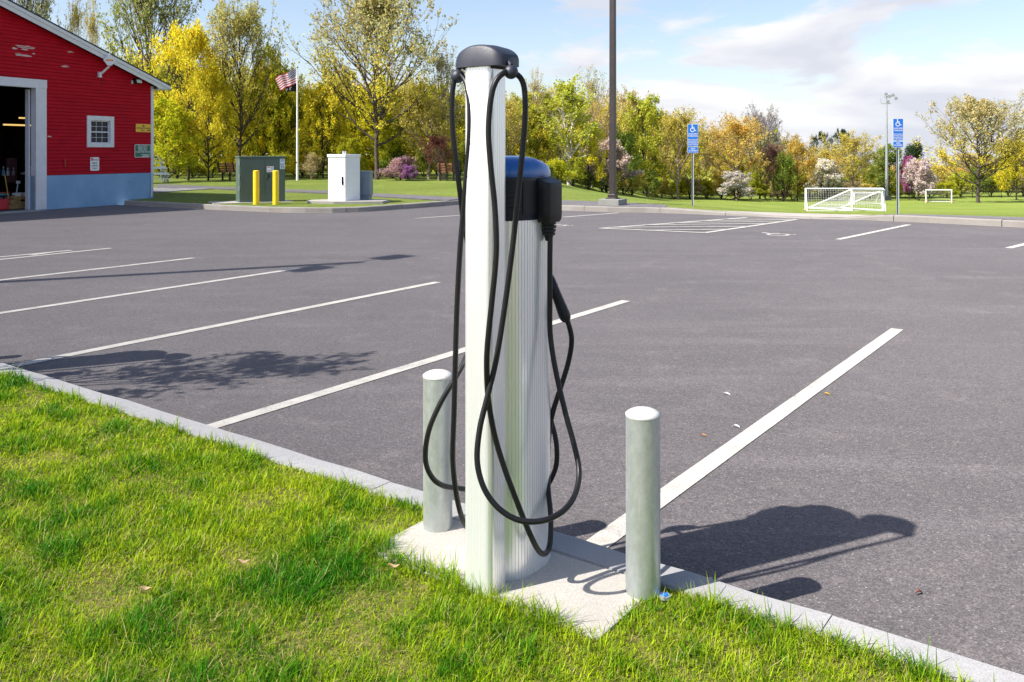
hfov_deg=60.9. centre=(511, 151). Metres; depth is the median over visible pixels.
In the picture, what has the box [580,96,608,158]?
wood tree
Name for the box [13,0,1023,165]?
sky
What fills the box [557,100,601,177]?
wood tree
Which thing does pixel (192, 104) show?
wood tree
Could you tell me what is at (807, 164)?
wood tree
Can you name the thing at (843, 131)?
pine tree
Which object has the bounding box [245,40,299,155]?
maple tree
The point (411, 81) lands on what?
wood tree
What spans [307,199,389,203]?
concrete pad
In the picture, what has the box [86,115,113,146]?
window
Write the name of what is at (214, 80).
maple tree
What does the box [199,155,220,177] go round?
wood bush
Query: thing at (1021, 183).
wood bush
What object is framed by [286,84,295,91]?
flag
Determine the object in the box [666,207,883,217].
curb
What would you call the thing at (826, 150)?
wood tree
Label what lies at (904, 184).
redbud tree
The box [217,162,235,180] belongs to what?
park bench
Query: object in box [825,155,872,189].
wood tree
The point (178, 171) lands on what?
wood bush
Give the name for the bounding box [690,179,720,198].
wood bush
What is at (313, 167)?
twig bush
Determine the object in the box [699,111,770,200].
budding tree
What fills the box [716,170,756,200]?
blossom bush
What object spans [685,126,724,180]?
wood tree
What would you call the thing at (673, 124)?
budding tree
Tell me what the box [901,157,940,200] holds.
blossom tree
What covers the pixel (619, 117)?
wood tree
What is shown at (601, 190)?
wood bush
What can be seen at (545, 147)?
wood tree
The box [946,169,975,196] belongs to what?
wood bush
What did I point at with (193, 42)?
maple tree
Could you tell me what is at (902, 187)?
wood bush
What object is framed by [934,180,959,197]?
wood bush
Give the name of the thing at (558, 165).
wood bush
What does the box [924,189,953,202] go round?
soccer goal
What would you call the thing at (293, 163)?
wood bush
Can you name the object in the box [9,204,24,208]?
carton
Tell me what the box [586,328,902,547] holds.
parking line
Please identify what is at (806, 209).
soccer goal
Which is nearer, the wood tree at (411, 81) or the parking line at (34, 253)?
the parking line at (34, 253)
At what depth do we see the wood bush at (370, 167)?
48.55 m
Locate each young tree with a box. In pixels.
[56,0,88,38]
[83,0,106,48]
[420,34,464,178]
[525,64,554,155]
[573,64,620,187]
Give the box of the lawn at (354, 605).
[0,375,942,681]
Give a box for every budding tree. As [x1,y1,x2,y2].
[390,89,464,178]
[647,104,709,199]
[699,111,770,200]
[772,138,823,200]
[820,129,884,198]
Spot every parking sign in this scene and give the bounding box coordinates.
[90,157,98,170]
[688,124,697,205]
[893,118,902,213]
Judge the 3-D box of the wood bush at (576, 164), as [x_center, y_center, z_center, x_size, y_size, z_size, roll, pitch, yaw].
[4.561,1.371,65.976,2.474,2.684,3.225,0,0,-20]
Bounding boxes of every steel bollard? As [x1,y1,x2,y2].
[423,369,451,532]
[625,406,660,599]
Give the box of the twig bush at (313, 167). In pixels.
[299,152,325,179]
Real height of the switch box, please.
0.825 m
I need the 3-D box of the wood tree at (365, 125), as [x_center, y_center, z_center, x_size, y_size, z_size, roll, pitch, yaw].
[-7.702,-1.591,51.394,4.156,6.257,3.915,0,0,11]
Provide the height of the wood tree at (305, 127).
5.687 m
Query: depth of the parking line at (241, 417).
5.98 m
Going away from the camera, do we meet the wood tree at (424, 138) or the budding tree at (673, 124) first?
the wood tree at (424, 138)
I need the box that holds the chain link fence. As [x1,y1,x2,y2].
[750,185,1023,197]
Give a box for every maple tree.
[123,17,236,179]
[166,64,238,180]
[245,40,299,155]
[282,78,356,177]
[569,121,608,189]
[620,91,675,193]
[856,143,912,195]
[989,138,1023,199]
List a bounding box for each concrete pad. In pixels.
[209,200,293,203]
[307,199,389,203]
[377,519,643,639]
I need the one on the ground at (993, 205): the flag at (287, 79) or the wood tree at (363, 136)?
the wood tree at (363, 136)
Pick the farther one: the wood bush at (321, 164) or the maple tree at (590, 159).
the maple tree at (590, 159)
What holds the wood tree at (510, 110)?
on the ground at (993, 205)
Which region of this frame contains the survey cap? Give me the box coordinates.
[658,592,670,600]
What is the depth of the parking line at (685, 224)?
19.11 m
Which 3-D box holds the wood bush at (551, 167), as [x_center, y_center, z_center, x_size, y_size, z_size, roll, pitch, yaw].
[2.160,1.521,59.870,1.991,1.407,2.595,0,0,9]
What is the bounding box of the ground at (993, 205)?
[133,157,1023,216]
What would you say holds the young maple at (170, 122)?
on the ground at (993, 205)
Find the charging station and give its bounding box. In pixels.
[423,44,581,595]
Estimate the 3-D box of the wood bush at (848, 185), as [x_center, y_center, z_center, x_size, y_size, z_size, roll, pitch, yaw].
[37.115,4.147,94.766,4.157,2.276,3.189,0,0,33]
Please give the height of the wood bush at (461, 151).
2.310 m
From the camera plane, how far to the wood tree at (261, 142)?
50.73 m
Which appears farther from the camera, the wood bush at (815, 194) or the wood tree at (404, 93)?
the wood bush at (815, 194)
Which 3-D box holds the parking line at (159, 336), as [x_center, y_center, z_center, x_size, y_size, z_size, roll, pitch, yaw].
[-2.317,1.596,8.605,0.108,0.001,5.052,0,0,34]
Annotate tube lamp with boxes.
[3,86,30,125]
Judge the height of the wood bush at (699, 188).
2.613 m
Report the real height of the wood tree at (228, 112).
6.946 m
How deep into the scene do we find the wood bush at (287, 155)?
49.28 m
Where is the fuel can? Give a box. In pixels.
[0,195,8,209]
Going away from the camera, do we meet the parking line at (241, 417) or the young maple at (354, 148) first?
the parking line at (241, 417)
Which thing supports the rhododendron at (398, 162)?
on the ground at (993, 205)
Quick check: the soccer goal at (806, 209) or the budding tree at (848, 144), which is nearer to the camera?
the soccer goal at (806, 209)
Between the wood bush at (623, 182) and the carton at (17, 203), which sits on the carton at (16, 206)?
the carton at (17, 203)
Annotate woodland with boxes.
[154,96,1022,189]
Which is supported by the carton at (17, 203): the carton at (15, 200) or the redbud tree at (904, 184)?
the carton at (15, 200)
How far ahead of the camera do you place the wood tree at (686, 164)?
96.55 m
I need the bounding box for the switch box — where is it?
[360,171,373,198]
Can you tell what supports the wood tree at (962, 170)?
on the ground at (993, 205)
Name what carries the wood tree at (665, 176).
on the ground at (993, 205)
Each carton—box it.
[9,199,20,202]
[9,201,24,205]
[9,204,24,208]
[10,196,24,199]
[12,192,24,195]
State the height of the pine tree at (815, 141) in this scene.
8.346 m
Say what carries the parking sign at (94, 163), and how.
attached to the barn
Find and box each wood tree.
[123,51,164,74]
[149,63,198,175]
[159,58,235,176]
[204,53,253,173]
[213,71,266,155]
[231,61,294,155]
[245,62,311,156]
[282,87,329,174]
[291,83,344,174]
[310,69,369,160]
[333,84,383,159]
[345,74,414,175]
[365,78,424,173]
[397,71,449,172]
[409,83,464,175]
[440,94,464,162]
[456,82,516,140]
[505,91,533,155]
[505,91,541,158]
[518,90,557,162]
[546,81,576,158]
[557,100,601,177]
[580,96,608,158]
[591,92,631,157]
[599,86,653,185]
[632,103,668,176]
[646,110,685,181]
[667,125,703,181]
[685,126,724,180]
[702,123,725,192]
[713,137,748,182]
[749,128,787,196]
[766,131,816,174]
[788,157,817,179]
[804,145,845,161]
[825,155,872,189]
[842,158,877,187]
[863,165,893,184]
[920,162,959,192]
[934,165,969,183]
[945,150,993,191]
[964,157,1004,191]
[982,157,1018,191]
[996,153,1023,192]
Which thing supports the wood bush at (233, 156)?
on the ground at (993, 205)
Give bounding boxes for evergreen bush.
[379,141,404,177]
[616,123,642,194]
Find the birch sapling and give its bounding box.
[756,141,787,200]
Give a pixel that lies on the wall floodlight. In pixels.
(136, 81)
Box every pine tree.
[808,131,835,157]
[828,128,858,157]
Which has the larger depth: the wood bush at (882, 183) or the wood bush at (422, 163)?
the wood bush at (882, 183)
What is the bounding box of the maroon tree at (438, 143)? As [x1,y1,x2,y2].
[418,132,457,180]
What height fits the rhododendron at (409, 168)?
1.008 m
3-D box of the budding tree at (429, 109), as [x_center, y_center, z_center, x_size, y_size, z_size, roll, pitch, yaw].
[-4.481,-0.904,45.809,4.411,4.935,3.815,0,0,4]
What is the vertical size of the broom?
0.714 m
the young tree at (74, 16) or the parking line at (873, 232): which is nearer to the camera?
the parking line at (873, 232)
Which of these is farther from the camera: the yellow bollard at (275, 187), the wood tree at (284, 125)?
the wood tree at (284, 125)
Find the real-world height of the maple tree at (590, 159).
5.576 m
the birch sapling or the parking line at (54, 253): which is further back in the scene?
the birch sapling
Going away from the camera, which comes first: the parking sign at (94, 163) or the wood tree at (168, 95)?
the parking sign at (94, 163)
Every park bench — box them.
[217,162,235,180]
[437,162,454,180]
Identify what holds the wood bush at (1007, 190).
on the ground at (993, 205)
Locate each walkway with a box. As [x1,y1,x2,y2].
[562,200,665,207]
[884,214,1023,220]
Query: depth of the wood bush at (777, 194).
91.85 m
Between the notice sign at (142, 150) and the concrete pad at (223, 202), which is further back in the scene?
the notice sign at (142, 150)
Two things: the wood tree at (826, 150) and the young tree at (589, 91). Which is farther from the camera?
the wood tree at (826, 150)
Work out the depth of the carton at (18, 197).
24.29 m
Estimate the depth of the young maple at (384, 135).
46.57 m
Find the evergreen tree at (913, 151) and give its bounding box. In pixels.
[902,137,924,169]
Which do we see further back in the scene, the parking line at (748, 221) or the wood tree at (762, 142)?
the wood tree at (762, 142)
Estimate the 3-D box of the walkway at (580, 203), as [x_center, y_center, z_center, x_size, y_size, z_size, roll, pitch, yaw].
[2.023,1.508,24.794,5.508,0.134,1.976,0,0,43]
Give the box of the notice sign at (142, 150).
[135,144,150,156]
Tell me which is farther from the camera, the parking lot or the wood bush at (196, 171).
the wood bush at (196, 171)
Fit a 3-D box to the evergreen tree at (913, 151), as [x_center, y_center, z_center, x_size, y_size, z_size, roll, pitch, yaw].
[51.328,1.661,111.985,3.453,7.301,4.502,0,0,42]
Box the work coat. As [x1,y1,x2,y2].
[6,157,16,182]
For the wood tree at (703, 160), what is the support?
on the ground at (993, 205)
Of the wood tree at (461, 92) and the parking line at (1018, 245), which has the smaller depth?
the parking line at (1018, 245)
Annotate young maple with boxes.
[154,96,208,181]
[335,136,370,170]
[365,114,418,174]
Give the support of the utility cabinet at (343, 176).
on the concrete pad at (360, 201)
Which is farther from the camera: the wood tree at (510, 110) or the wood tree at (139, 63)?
the wood tree at (510, 110)
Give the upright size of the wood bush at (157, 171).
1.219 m
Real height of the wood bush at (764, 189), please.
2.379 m
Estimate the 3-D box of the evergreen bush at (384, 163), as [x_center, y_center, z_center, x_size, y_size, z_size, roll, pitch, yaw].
[-6.511,0.403,46.977,1.449,2.287,1.889,0,0,10]
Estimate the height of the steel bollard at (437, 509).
0.614 m
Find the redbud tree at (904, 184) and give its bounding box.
[899,154,917,199]
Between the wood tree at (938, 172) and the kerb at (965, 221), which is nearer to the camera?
the kerb at (965, 221)
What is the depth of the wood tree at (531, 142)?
67.47 m
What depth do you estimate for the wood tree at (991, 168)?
111.93 m
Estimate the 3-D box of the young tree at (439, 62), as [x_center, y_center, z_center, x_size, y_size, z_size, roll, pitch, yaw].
[-3.415,-2.421,46.954,3.214,7.957,2.867,0,0,43]
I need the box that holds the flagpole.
[295,66,298,179]
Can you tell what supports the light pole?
on the ground at (993, 205)
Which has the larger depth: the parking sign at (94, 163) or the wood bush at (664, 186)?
the wood bush at (664, 186)
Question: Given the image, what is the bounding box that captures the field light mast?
[881,93,897,199]
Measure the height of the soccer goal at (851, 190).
1.485 m
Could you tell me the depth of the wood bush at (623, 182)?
75.19 m
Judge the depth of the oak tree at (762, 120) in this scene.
93.50 m
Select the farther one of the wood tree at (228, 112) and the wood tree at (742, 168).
the wood tree at (742, 168)
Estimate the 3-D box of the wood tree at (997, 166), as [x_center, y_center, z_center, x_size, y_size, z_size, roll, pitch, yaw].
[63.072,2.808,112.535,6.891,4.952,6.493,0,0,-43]
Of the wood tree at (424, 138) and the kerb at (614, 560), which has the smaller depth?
the kerb at (614, 560)
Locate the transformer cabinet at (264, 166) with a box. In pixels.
[235,156,285,201]
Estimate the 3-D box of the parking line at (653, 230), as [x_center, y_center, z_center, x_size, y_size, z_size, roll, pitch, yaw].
[2.822,1.592,17.719,2.214,0.001,0.122,0,0,28]
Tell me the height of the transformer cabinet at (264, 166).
1.360 m
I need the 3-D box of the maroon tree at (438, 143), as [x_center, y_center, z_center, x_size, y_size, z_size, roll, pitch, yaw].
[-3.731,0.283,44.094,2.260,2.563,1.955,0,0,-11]
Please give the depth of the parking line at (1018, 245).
14.71 m
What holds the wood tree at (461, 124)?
on the ground at (993, 205)
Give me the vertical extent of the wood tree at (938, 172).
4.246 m
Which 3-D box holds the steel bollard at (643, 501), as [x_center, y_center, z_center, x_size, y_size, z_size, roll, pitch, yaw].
[0.439,1.166,2.920,0.118,0.614,0.118,0,0,0]
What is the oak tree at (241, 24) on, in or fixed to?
on the ground at (993, 205)
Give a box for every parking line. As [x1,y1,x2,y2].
[0,248,109,259]
[0,250,71,256]
[0,258,191,280]
[0,268,301,313]
[11,282,439,366]
[207,300,628,427]
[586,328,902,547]
[603,228,704,232]
[606,217,747,227]
[648,223,766,224]
[673,221,777,222]
[680,229,717,229]
[693,226,747,226]
[703,220,736,220]
[705,219,798,232]
[838,224,907,238]
[1006,243,1023,247]
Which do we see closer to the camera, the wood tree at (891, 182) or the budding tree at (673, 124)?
the budding tree at (673, 124)
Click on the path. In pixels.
(419, 197)
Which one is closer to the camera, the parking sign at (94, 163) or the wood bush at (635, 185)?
the parking sign at (94, 163)
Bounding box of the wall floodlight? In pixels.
[131,78,141,83]
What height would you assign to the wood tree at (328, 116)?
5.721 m
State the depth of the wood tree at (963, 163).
111.83 m
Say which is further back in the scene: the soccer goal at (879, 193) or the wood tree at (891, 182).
the wood tree at (891, 182)
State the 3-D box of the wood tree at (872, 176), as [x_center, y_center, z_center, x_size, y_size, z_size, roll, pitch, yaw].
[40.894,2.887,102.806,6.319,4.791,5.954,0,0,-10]
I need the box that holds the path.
[157,184,457,200]
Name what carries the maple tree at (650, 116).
on the ground at (993, 205)
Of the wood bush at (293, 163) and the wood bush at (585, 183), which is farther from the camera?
the wood bush at (585, 183)
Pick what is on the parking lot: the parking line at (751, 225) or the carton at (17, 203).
the parking line at (751, 225)
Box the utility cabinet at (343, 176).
[327,151,360,200]
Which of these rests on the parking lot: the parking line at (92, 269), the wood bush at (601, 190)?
the parking line at (92, 269)
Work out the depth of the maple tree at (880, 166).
96.48 m
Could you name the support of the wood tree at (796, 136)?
on the ground at (993, 205)
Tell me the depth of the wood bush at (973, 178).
99.74 m
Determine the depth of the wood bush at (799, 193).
93.06 m
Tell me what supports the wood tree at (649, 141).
on the ground at (993, 205)
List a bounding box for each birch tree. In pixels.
[529,73,601,185]
[537,85,561,161]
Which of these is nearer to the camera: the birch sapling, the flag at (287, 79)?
the flag at (287, 79)
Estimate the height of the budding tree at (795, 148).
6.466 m
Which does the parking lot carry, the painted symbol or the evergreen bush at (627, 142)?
the painted symbol
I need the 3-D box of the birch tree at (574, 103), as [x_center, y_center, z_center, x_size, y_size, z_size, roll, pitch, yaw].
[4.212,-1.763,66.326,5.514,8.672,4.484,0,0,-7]
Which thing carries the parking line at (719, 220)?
on the parking lot
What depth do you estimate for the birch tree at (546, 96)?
68.82 m
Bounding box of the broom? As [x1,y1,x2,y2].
[4,174,12,199]
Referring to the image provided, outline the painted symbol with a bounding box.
[761,232,796,235]
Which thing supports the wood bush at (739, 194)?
on the ground at (993, 205)
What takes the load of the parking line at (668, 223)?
on the parking lot
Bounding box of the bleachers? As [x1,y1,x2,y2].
[153,158,170,182]
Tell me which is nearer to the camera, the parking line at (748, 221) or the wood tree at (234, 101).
the parking line at (748, 221)
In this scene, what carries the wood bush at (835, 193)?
on the ground at (993, 205)
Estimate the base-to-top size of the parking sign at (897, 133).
2.611 m
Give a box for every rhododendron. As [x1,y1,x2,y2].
[377,154,418,179]
[399,163,419,180]
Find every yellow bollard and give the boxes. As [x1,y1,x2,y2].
[253,170,258,204]
[273,170,278,204]
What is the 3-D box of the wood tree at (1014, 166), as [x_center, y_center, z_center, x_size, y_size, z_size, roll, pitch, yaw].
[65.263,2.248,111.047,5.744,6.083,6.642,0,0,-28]
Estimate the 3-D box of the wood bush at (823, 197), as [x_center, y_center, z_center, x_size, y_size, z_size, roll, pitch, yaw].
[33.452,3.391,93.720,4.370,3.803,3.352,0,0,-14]
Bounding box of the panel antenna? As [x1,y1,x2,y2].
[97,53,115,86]
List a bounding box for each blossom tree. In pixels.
[573,137,646,192]
[803,158,847,198]
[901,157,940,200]
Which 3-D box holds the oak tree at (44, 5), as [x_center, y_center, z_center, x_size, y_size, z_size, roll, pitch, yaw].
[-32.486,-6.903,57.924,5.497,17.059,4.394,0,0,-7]
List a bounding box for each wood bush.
[154,142,203,178]
[154,161,174,177]
[181,163,207,177]
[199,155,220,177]
[220,143,237,177]
[265,151,294,174]
[285,153,319,177]
[304,148,327,176]
[360,158,385,175]
[414,147,434,176]
[432,146,452,174]
[448,141,464,174]
[546,156,577,180]
[548,164,556,177]
[560,154,586,185]
[574,169,605,189]
[592,164,620,191]
[608,170,630,192]
[616,170,652,195]
[637,169,661,196]
[651,178,670,197]
[661,180,691,198]
[680,175,705,198]
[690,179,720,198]
[708,170,733,199]
[723,188,752,198]
[738,167,761,198]
[756,181,775,199]
[768,182,790,199]
[785,177,803,199]
[800,166,819,199]
[803,171,840,199]
[829,182,850,198]
[839,181,866,197]
[861,182,879,197]
[874,182,899,195]
[888,178,908,197]
[904,184,928,197]
[928,183,942,197]
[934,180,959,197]
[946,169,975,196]
[966,166,992,194]
[981,174,1000,195]
[999,168,1023,196]
[1011,173,1023,195]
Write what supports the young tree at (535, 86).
on the ground at (993, 205)
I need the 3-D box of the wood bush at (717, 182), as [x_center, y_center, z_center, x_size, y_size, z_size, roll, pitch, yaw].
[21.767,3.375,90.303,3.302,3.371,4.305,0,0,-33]
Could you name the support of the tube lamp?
hanging from the barn
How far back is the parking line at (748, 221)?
19.93 m
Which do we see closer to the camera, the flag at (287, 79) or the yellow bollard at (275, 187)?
the yellow bollard at (275, 187)
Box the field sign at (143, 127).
[136,124,150,131]
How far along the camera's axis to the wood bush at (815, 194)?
93.85 m
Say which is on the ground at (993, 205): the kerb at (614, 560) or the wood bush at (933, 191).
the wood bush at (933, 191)
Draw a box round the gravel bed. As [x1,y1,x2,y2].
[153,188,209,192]
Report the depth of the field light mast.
91.89 m
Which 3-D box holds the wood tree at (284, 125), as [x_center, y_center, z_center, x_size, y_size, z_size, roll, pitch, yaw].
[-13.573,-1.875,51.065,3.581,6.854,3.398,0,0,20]
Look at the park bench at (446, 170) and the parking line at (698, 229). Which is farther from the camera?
the park bench at (446, 170)
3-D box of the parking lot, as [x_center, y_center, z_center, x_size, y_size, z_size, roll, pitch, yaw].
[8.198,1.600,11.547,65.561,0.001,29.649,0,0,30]
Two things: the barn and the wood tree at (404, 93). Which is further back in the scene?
the wood tree at (404, 93)
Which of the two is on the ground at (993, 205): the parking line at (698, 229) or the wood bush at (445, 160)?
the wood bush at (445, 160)
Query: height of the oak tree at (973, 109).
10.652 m
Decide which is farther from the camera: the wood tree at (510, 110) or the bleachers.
the wood tree at (510, 110)
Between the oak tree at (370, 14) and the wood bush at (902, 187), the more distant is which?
the wood bush at (902, 187)
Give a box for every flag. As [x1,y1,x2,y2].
[275,68,296,90]
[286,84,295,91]
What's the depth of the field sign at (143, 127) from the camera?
27.24 m
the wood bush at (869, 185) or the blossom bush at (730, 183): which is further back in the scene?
the wood bush at (869, 185)
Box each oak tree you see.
[12,0,63,25]
[94,0,204,115]
[188,0,289,155]
[269,0,464,179]
[733,104,786,198]
[911,89,1023,202]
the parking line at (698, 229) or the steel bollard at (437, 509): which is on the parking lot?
the parking line at (698, 229)
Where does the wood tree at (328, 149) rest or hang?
on the ground at (993, 205)
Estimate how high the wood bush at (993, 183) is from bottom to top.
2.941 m
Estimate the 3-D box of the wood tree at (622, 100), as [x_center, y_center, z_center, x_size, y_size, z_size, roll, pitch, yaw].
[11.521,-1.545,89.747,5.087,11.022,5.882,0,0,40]
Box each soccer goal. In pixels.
[804,188,886,210]
[808,188,884,210]
[849,192,881,204]
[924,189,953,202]
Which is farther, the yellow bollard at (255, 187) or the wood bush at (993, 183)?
the wood bush at (993, 183)
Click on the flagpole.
(297, 167)
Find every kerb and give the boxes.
[0,362,1023,681]
[124,200,1023,227]
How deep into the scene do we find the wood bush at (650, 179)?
83.02 m
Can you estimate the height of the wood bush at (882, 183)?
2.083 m
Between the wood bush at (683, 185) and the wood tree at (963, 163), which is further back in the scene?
the wood tree at (963, 163)
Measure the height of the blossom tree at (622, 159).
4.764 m
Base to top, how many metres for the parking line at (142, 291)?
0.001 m
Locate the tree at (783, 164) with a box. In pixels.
[767,148,799,201]
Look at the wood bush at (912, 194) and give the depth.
97.65 m
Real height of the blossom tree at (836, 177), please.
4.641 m
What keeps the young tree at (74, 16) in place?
on the ground at (993, 205)
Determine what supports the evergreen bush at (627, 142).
on the ground at (993, 205)
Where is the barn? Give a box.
[0,0,170,213]
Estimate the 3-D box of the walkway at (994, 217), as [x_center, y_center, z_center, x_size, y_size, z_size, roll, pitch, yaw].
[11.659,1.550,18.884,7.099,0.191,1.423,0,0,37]
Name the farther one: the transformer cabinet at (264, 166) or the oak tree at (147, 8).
the oak tree at (147, 8)
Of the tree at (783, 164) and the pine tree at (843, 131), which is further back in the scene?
the pine tree at (843, 131)
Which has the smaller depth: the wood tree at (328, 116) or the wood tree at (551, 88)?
the wood tree at (328, 116)
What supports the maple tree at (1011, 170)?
on the ground at (993, 205)
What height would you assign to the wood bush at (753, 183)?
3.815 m
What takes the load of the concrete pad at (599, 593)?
on the lawn at (354, 605)
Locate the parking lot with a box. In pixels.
[0,205,1023,674]
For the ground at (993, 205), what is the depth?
45.62 m
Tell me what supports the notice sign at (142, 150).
attached to the barn
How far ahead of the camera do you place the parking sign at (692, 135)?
24.18 m
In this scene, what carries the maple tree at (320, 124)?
on the ground at (993, 205)
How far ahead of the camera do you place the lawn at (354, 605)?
2.78 m
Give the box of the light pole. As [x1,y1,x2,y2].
[599,0,626,205]
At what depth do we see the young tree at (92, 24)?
57.83 m

